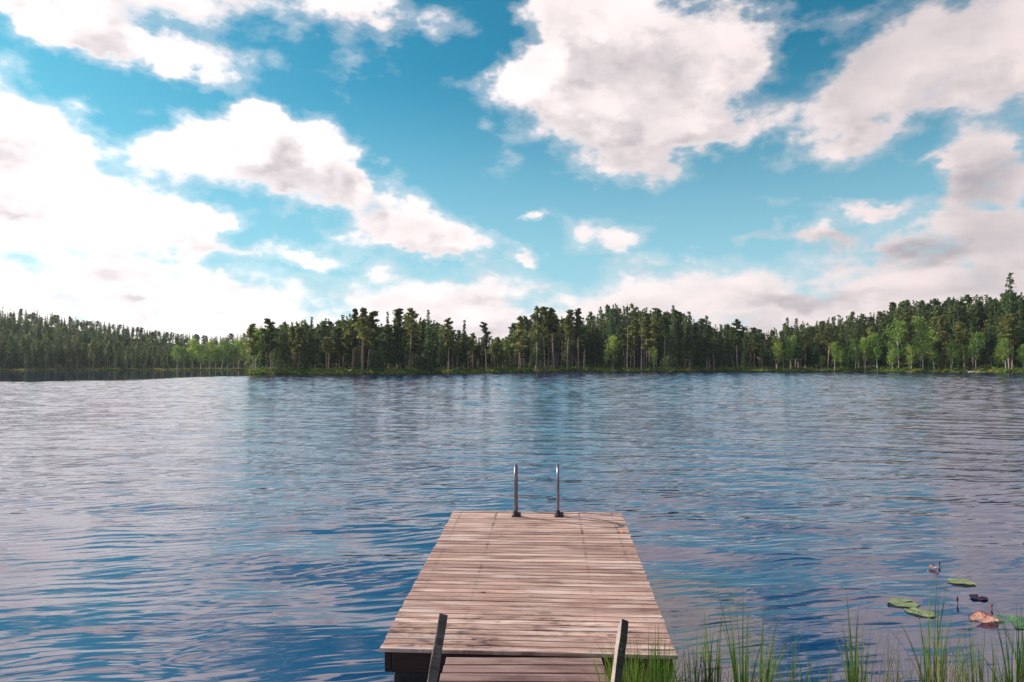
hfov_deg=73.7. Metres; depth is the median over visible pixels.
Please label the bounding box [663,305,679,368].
spruce tree
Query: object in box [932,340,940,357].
pine tree
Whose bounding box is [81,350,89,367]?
spruce tree
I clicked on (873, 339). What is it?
birch tree
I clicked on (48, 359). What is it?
spruce tree
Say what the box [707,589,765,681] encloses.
sedge clump
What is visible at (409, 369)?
undergrowth
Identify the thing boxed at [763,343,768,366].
spruce tree
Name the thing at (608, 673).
sedge clump
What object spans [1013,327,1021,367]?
spruce tree
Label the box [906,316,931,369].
birch tree
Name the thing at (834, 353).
birch tree
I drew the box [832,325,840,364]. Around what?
pine tree
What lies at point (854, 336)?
pine tree
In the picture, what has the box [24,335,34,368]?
spruce tree
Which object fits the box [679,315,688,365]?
spruce tree
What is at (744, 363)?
spruce tree
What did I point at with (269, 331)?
pine tree
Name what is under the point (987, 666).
sedge clump
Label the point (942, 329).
pine tree
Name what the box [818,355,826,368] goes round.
birch tree
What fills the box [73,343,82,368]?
pine tree
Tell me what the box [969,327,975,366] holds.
pine tree
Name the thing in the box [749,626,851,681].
sedge clump
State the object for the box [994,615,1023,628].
lily pad
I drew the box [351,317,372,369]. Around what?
pine tree
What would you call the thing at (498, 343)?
pine tree
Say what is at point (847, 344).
spruce tree
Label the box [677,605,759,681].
sedge clump
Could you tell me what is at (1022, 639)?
sedge clump
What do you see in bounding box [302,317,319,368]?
spruce tree
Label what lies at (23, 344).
pine tree
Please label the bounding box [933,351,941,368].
birch tree
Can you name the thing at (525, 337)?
pine tree
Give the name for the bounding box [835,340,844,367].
spruce tree
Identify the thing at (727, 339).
spruce tree
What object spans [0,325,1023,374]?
ground
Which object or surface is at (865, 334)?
pine tree
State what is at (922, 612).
lily pad
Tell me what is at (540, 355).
spruce tree
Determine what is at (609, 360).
spruce tree
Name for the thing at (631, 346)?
pine tree
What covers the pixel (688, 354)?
spruce tree
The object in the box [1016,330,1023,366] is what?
spruce tree
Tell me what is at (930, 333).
birch tree
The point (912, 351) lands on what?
birch tree
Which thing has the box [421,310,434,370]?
spruce tree
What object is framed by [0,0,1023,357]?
sky
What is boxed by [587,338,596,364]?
spruce tree
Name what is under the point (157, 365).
spruce tree
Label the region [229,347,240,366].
birch tree
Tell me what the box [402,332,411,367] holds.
pine tree
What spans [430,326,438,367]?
spruce tree
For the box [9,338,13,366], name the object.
spruce tree
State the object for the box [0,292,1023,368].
forest
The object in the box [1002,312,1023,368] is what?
pine tree
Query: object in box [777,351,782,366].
spruce tree
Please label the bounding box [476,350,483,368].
spruce tree
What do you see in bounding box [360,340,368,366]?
pine tree
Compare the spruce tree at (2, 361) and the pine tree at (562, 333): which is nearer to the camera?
the pine tree at (562, 333)
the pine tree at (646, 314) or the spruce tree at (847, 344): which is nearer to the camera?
the spruce tree at (847, 344)
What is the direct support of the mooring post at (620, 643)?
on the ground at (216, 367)
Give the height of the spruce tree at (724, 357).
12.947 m
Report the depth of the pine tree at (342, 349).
173.03 m
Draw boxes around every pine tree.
[2,338,9,368]
[19,337,27,368]
[35,342,42,367]
[38,343,45,367]
[43,343,52,368]
[63,339,72,368]
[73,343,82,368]
[87,340,99,368]
[87,351,92,368]
[104,345,111,367]
[106,347,113,367]
[124,346,131,367]
[150,346,157,368]
[242,324,259,370]
[258,318,280,371]
[276,334,281,368]
[285,326,296,368]
[291,342,298,367]
[292,326,307,365]
[296,323,309,363]
[314,337,319,369]
[319,337,335,369]
[322,343,336,368]
[332,327,345,369]
[341,333,349,368]
[345,308,360,367]
[345,329,360,361]
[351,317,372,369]
[359,307,370,363]
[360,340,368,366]
[363,311,385,359]
[380,326,394,367]
[389,308,408,366]
[392,340,403,368]
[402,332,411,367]
[403,307,420,367]
[403,323,419,366]
[414,321,426,349]
[428,339,435,350]
[437,325,447,367]
[441,318,456,368]
[445,345,452,367]
[447,330,460,368]
[451,342,460,371]
[460,336,476,367]
[470,333,475,367]
[472,345,482,366]
[479,321,492,370]
[487,344,495,366]
[489,343,496,367]
[492,337,503,365]
[496,348,507,366]
[507,347,515,367]
[510,334,518,364]
[511,316,527,367]
[514,338,528,367]
[522,336,529,367]
[527,330,533,367]
[530,306,544,370]
[531,306,553,369]
[542,333,555,366]
[545,307,560,367]
[545,325,558,367]
[551,334,558,348]
[556,334,564,365]
[557,318,565,366]
[561,309,574,368]
[570,337,577,366]
[572,308,586,368]
[572,344,579,367]
[577,334,592,367]
[619,333,629,368]
[623,319,643,366]
[623,330,637,368]
[634,334,641,365]
[637,316,651,366]
[638,312,651,366]
[642,329,653,366]
[648,317,660,367]
[655,316,671,366]
[665,312,676,344]
[681,338,687,366]
[705,325,717,369]
[708,328,719,369]
[728,333,738,367]
[729,319,745,367]
[746,341,753,366]
[750,333,758,366]
[756,343,764,358]
[757,339,766,367]
[769,335,777,367]
[778,335,786,368]
[800,331,810,365]
[813,333,822,366]
[818,342,823,366]
[820,326,838,367]
[827,334,843,365]
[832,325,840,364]
[849,331,859,364]
[857,331,868,367]
[865,328,880,366]
[877,322,889,366]
[902,315,917,368]
[920,318,930,340]
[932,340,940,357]
[935,315,949,363]
[941,332,952,367]
[951,321,964,367]
[958,323,967,366]
[959,328,971,368]
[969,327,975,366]
[979,318,997,364]
[992,314,1021,368]
[996,315,1006,365]
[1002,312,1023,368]
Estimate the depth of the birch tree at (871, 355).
226.40 m
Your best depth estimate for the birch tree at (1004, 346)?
194.63 m
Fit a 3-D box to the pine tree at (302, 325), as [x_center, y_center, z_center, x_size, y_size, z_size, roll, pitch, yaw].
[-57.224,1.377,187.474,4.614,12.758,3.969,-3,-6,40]
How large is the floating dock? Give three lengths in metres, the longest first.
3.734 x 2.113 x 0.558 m
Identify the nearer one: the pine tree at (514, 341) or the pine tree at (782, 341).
the pine tree at (514, 341)
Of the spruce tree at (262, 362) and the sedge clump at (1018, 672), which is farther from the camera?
the spruce tree at (262, 362)
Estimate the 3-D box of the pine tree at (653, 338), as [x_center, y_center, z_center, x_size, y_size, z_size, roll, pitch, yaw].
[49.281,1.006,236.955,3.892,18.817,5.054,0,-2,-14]
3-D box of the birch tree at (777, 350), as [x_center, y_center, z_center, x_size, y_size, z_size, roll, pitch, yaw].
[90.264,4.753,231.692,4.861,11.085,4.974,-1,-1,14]
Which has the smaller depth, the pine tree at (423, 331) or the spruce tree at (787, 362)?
the pine tree at (423, 331)
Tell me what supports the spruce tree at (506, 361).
on the ground at (216, 367)
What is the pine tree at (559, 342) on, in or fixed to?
on the ground at (216, 367)
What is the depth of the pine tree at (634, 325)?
234.06 m
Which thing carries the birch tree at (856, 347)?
on the ground at (216, 367)
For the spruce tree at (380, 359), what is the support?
on the ground at (216, 367)
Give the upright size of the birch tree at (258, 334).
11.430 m
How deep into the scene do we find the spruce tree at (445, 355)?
209.84 m
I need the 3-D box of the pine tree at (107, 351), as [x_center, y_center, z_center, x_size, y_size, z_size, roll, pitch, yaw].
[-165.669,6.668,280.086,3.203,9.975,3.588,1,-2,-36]
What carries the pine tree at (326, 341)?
on the ground at (216, 367)
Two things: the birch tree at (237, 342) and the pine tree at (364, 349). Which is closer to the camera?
the pine tree at (364, 349)
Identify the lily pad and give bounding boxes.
[888,598,918,607]
[904,608,934,616]
[946,578,975,584]
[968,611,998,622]
[969,594,987,599]
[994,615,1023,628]
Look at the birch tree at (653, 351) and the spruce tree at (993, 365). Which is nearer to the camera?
the spruce tree at (993, 365)
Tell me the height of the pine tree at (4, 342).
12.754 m
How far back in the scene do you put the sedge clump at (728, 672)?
4.89 m
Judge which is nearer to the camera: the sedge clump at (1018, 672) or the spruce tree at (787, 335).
the sedge clump at (1018, 672)
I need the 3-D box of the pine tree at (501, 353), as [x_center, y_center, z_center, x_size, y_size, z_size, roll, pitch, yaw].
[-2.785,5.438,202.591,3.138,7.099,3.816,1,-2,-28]
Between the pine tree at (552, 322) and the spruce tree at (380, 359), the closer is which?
the spruce tree at (380, 359)
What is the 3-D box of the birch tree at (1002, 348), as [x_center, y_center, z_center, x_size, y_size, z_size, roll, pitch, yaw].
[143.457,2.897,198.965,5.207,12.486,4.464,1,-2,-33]
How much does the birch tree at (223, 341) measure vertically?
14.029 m
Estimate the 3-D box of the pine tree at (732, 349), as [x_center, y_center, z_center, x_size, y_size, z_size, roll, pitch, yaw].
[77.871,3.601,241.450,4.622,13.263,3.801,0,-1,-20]
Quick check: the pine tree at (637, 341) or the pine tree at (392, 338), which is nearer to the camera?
the pine tree at (392, 338)
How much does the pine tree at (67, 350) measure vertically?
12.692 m
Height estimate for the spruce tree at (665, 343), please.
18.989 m
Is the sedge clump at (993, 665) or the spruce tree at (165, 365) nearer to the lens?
the sedge clump at (993, 665)
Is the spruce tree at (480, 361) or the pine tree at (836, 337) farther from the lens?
the pine tree at (836, 337)
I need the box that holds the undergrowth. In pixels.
[246,364,1023,373]
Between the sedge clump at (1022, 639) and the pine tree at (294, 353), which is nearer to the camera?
the sedge clump at (1022, 639)
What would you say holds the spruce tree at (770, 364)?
on the ground at (216, 367)
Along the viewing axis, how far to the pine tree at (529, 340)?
222.91 m
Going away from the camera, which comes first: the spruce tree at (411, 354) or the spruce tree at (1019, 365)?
the spruce tree at (411, 354)
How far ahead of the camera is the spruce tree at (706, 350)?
235.45 m
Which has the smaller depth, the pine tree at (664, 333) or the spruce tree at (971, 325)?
the spruce tree at (971, 325)
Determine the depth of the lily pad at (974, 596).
7.15 m
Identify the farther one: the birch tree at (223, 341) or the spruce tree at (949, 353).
the birch tree at (223, 341)
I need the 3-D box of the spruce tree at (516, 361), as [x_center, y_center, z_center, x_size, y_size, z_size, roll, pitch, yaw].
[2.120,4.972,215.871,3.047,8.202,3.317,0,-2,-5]
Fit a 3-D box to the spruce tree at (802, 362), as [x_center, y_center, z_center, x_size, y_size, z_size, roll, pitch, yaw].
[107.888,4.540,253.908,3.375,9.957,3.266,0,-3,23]
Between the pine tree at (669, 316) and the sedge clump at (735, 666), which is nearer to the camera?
the sedge clump at (735, 666)
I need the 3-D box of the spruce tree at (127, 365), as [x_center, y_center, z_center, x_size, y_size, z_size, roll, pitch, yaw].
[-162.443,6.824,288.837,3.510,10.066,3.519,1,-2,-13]
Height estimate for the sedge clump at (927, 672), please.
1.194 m
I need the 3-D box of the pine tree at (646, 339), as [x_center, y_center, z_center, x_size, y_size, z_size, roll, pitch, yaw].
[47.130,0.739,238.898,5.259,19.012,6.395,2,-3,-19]
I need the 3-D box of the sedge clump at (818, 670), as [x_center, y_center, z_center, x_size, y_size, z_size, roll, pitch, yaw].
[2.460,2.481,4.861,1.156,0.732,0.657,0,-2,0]
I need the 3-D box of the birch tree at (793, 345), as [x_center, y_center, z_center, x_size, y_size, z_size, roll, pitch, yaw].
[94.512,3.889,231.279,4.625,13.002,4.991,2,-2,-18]
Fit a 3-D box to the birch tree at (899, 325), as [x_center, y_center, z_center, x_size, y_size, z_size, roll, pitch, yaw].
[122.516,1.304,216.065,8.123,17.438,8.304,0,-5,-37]
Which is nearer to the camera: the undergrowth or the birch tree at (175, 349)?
the undergrowth
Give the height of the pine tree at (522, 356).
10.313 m
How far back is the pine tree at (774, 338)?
243.78 m
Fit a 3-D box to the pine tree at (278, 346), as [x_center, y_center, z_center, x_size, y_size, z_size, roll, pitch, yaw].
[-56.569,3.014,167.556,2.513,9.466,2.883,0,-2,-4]
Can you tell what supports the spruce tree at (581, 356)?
on the ground at (216, 367)
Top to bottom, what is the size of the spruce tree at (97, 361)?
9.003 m
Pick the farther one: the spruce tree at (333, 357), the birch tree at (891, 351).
the birch tree at (891, 351)
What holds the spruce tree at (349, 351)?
on the ground at (216, 367)
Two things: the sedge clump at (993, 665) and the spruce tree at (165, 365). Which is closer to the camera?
the sedge clump at (993, 665)
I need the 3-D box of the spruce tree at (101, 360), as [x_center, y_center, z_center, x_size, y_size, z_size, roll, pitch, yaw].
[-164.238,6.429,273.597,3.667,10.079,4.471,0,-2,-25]
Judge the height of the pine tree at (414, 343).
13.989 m
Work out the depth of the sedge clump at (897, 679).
4.96 m
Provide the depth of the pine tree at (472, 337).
205.81 m
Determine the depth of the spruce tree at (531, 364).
218.57 m
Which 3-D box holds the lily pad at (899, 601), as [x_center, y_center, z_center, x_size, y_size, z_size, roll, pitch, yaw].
[4.011,2.677,6.985,0.316,0.008,0.258,2,0,-17]
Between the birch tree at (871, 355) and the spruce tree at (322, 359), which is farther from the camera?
the birch tree at (871, 355)
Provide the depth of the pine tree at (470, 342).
193.15 m
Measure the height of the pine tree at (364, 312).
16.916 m
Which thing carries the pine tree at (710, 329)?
on the ground at (216, 367)
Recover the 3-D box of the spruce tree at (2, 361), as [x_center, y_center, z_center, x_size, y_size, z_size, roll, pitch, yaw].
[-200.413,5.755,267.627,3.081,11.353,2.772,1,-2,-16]
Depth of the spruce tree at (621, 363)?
222.91 m
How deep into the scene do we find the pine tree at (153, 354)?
283.27 m
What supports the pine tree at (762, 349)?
on the ground at (216, 367)
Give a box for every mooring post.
[427,614,447,681]
[611,619,628,681]
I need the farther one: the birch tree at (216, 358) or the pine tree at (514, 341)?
the birch tree at (216, 358)
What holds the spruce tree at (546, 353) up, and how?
on the ground at (216, 367)
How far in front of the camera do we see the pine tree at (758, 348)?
250.32 m
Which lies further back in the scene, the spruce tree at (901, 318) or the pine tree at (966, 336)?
the spruce tree at (901, 318)
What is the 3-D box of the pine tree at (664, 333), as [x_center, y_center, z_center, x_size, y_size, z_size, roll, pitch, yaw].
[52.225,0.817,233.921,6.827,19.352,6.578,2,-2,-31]
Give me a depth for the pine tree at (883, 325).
234.55 m
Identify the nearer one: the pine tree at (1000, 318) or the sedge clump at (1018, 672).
the sedge clump at (1018, 672)
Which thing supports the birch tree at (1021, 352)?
on the ground at (216, 367)
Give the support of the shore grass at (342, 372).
on the ground at (216, 367)
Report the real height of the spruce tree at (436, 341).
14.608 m
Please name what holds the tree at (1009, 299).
on the ground at (216, 367)
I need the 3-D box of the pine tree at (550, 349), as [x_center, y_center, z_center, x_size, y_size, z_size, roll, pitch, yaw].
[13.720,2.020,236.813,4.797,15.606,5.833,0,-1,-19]
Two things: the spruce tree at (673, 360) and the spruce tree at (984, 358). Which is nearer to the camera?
the spruce tree at (984, 358)
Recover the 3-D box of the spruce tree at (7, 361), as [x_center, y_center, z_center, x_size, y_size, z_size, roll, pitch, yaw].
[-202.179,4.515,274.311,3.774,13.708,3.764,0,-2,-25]
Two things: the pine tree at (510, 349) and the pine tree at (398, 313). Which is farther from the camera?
the pine tree at (510, 349)
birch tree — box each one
[170,345,181,367]
[177,346,188,368]
[186,338,199,367]
[195,343,207,368]
[205,340,216,368]
[210,349,220,362]
[216,337,230,368]
[220,343,234,368]
[228,338,247,368]
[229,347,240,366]
[248,328,264,368]
[501,338,510,366]
[606,333,622,368]
[648,347,657,364]
[772,339,783,362]
[785,333,797,364]
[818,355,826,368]
[827,341,839,369]
[837,345,845,363]
[846,337,865,368]
[855,350,862,367]
[858,335,872,368]
[866,332,884,369]
[869,346,878,367]
[882,319,909,366]
[887,348,898,368]
[903,346,918,368]
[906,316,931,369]
[914,340,926,366]
[921,327,940,368]
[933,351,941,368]
[943,339,961,369]
[952,349,962,365]
[958,344,971,366]
[966,332,985,369]
[991,347,1002,367]
[995,335,1014,361]
[995,338,1012,367]
[1016,343,1023,365]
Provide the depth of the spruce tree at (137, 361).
276.88 m
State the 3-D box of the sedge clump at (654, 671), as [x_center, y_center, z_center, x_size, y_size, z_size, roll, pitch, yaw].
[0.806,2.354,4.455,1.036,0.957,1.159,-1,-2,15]
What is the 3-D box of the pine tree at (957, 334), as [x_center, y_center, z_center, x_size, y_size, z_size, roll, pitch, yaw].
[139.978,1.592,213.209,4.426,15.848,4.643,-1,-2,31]
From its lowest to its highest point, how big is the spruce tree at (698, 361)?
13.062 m
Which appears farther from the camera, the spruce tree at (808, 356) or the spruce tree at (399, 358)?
the spruce tree at (808, 356)
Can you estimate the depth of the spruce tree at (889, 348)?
232.10 m
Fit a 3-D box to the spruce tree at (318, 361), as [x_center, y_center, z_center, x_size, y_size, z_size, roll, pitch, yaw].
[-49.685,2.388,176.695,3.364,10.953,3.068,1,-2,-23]
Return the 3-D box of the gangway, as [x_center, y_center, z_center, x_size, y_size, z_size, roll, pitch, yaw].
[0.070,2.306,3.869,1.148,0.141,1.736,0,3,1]
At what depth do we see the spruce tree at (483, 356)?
221.51 m
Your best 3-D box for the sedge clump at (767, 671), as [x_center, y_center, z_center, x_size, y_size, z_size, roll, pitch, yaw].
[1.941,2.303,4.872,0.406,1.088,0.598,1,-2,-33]
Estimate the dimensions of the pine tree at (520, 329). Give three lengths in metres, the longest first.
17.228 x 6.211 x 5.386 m
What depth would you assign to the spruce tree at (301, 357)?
168.84 m
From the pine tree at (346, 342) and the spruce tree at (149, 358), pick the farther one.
the spruce tree at (149, 358)
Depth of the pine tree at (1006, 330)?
196.53 m
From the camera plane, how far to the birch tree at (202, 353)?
282.05 m
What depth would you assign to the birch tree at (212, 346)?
282.29 m
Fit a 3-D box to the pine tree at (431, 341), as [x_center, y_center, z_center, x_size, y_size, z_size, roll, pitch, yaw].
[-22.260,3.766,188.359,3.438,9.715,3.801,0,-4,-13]
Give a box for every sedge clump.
[588,623,700,681]
[590,635,657,681]
[632,652,713,681]
[660,619,730,681]
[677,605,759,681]
[682,643,784,681]
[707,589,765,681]
[739,583,806,681]
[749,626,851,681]
[763,643,901,681]
[774,651,833,681]
[823,593,870,681]
[832,633,971,681]
[837,622,947,681]
[843,625,944,681]
[866,572,994,681]
[902,632,1023,681]
[920,617,1020,681]
[925,620,995,681]
[947,632,1021,681]
[974,611,1023,681]
[982,589,1023,681]
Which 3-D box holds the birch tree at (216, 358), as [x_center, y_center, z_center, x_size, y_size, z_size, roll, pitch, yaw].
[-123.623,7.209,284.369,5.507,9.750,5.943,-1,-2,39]
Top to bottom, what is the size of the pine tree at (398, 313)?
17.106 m
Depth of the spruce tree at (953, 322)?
226.80 m
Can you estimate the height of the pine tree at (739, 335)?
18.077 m
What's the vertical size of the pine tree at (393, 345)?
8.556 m
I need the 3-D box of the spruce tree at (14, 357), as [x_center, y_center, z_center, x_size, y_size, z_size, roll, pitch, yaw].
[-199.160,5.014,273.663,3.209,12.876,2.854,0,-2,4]
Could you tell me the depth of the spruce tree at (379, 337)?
188.55 m
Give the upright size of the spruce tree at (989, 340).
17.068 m
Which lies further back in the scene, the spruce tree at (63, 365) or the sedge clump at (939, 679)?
the spruce tree at (63, 365)
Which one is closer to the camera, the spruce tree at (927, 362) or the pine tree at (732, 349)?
the spruce tree at (927, 362)
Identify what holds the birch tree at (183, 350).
on the ground at (216, 367)
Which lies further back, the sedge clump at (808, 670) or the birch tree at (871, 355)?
the birch tree at (871, 355)
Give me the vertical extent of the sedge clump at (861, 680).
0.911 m
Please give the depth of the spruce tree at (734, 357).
248.93 m
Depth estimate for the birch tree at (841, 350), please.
232.75 m
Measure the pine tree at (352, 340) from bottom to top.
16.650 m
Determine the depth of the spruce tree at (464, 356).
189.85 m
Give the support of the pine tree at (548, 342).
on the ground at (216, 367)
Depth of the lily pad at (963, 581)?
7.67 m
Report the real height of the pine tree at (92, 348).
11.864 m
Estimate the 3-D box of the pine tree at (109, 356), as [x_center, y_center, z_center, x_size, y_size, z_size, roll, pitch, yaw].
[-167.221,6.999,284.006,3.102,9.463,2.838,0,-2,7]
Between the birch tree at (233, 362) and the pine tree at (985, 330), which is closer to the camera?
the pine tree at (985, 330)
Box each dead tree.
[626,328,627,366]
[640,341,642,369]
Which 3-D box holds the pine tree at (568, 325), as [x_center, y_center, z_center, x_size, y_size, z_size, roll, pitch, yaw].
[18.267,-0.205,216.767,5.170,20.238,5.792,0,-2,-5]
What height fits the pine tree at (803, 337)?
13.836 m
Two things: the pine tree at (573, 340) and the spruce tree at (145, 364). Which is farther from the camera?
the spruce tree at (145, 364)
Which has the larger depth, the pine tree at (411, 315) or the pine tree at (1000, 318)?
the pine tree at (1000, 318)
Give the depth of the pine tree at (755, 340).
244.86 m
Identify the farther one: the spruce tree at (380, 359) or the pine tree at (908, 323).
the pine tree at (908, 323)
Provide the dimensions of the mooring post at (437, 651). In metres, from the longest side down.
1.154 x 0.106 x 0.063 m
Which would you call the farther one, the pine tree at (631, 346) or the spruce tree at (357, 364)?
the pine tree at (631, 346)
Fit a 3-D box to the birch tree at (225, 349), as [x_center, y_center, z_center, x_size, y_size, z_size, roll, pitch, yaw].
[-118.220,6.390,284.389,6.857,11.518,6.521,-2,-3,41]
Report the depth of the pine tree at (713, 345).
233.95 m
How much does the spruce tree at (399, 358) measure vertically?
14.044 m
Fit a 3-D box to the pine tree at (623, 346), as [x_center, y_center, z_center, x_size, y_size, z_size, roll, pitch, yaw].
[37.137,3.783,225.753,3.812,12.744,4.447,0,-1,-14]
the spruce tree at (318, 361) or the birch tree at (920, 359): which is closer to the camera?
the spruce tree at (318, 361)
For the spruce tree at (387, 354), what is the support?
on the ground at (216, 367)
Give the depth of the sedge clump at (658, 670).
4.45 m
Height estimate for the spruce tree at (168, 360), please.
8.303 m
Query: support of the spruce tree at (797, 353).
on the ground at (216, 367)
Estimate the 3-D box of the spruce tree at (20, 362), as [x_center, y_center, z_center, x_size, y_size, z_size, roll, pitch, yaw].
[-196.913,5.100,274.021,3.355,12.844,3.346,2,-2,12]
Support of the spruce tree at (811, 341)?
on the ground at (216, 367)
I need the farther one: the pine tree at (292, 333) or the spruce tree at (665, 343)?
the spruce tree at (665, 343)
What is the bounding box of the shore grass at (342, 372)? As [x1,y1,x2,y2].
[0,368,1023,374]
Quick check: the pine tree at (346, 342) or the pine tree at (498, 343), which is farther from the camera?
the pine tree at (498, 343)
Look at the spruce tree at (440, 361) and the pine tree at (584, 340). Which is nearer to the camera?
the spruce tree at (440, 361)
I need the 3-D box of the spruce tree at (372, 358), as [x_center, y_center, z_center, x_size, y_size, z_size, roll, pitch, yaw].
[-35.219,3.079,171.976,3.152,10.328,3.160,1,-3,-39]
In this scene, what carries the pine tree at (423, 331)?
on the ground at (216, 367)
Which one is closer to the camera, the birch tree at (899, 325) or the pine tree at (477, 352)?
the pine tree at (477, 352)
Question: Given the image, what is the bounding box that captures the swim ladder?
[512,463,563,516]
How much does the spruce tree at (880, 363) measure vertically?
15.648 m
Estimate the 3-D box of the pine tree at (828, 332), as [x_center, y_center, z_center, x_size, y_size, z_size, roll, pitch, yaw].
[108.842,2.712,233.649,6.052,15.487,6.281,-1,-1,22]
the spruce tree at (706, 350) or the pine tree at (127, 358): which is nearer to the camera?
the spruce tree at (706, 350)
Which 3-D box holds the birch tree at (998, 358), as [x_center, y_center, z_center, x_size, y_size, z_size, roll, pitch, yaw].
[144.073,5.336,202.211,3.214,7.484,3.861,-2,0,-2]
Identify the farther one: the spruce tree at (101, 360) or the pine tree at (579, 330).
the spruce tree at (101, 360)
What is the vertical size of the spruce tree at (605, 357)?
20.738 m
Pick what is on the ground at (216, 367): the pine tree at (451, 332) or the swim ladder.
the pine tree at (451, 332)
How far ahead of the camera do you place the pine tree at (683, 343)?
239.39 m
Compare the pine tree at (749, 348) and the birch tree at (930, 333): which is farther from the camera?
the pine tree at (749, 348)
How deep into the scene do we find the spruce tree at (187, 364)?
283.30 m
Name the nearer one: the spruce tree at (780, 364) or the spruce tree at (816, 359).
the spruce tree at (816, 359)
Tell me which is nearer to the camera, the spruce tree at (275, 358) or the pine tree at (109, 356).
the spruce tree at (275, 358)
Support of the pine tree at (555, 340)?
on the ground at (216, 367)
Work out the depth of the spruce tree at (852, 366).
226.52 m
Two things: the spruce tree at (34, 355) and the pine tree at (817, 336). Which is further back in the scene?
the spruce tree at (34, 355)
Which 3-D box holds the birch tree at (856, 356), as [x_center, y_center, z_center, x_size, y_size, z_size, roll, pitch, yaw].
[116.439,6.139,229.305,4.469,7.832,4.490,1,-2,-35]
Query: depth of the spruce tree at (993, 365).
210.26 m
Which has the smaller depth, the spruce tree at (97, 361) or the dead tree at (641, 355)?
the dead tree at (641, 355)
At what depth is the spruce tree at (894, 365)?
219.35 m
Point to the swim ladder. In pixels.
(516, 513)
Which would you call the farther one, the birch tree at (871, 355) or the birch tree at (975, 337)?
the birch tree at (871, 355)
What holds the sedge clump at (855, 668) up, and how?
on the ground at (216, 367)
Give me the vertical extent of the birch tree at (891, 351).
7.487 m
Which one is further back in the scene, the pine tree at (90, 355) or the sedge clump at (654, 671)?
the pine tree at (90, 355)
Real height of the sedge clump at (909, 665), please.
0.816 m
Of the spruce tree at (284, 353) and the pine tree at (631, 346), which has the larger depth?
the pine tree at (631, 346)
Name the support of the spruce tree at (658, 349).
on the ground at (216, 367)
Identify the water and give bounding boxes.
[0,370,1023,681]
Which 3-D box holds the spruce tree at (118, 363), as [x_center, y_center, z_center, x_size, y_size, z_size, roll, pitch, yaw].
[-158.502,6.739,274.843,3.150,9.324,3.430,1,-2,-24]
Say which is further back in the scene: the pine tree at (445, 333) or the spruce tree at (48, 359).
the spruce tree at (48, 359)
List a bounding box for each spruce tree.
[0,341,4,368]
[4,336,13,367]
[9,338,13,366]
[10,338,18,368]
[15,342,24,368]
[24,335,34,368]
[31,342,38,367]
[44,342,53,368]
[46,343,54,368]
[52,338,60,367]
[56,340,66,368]
[57,341,69,368]
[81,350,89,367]
[93,347,100,367]
[97,345,106,365]
[114,347,121,367]
[124,348,131,367]
[133,346,139,368]
[144,353,150,368]
[146,350,151,365]
[155,355,159,367]
[160,350,166,368]
[166,350,170,368]
[184,353,190,367]
[257,334,266,367]
[271,337,281,366]
[274,322,294,368]
[299,319,309,369]
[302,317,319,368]
[313,330,325,367]
[319,343,325,367]
[325,327,340,365]
[342,323,352,366]
[352,330,363,368]
[366,334,375,370]
[372,339,385,371]
[375,323,383,358]
[381,312,394,368]
[393,320,408,368]
[407,336,415,367]
[411,316,422,367]
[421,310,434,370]
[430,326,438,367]
[433,321,442,367]
[436,333,444,368]
[443,347,447,366]
[458,320,469,368]
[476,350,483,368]
[481,347,487,366]
[503,347,509,367]
[514,351,522,367]
[528,338,534,367]
[530,325,545,369]
[539,329,550,360]
[562,331,572,360]
[574,335,586,367]
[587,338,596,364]
[599,320,607,365]
[602,308,618,367]
[603,312,614,367]
[613,324,623,370]
[650,316,661,366]
[657,335,663,364]
[660,327,670,369]
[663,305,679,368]
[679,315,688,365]
[682,312,696,368]
[692,334,703,369]
[700,315,712,368]
[720,334,730,365]
[723,330,733,366]
[731,334,738,367]
[738,338,746,365]
[740,338,747,367]
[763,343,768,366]
[768,352,773,366]
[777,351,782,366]
[784,317,795,368]
[784,358,793,368]
[793,319,805,367]
[797,341,804,365]
[804,334,813,365]
[810,331,813,355]
[811,338,819,365]
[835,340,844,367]
[840,337,846,365]
[843,324,851,364]
[846,332,858,368]
[854,325,864,362]
[874,324,887,367]
[881,332,889,367]
[886,325,897,365]
[887,335,896,368]
[896,317,905,366]
[903,327,912,365]
[907,314,921,367]
[923,327,936,369]
[945,334,953,366]
[947,313,960,364]
[966,321,975,365]
[979,333,990,367]
[985,316,998,364]
[989,333,999,367]
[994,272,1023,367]
[995,311,1000,351]
[1011,334,1019,367]
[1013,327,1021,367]
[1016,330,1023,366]
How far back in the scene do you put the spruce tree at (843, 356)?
245.88 m
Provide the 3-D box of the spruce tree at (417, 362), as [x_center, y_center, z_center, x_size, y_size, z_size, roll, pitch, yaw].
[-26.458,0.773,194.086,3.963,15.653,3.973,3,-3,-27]
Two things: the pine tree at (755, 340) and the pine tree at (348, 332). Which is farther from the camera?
the pine tree at (755, 340)
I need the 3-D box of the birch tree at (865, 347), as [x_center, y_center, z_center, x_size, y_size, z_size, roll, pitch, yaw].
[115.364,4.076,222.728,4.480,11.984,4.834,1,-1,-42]
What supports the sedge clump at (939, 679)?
on the ground at (216, 367)
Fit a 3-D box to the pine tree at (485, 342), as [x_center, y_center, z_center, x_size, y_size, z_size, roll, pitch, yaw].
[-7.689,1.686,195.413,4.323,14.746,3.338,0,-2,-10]
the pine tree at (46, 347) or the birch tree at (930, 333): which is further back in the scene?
the pine tree at (46, 347)
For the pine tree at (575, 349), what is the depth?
223.55 m
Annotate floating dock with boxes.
[380,511,677,681]
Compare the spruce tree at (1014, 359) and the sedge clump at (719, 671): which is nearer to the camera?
the sedge clump at (719, 671)
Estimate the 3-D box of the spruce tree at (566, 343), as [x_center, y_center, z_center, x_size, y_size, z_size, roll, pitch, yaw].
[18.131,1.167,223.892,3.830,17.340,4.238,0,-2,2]
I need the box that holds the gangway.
[439,657,607,681]
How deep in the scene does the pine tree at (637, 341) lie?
251.85 m

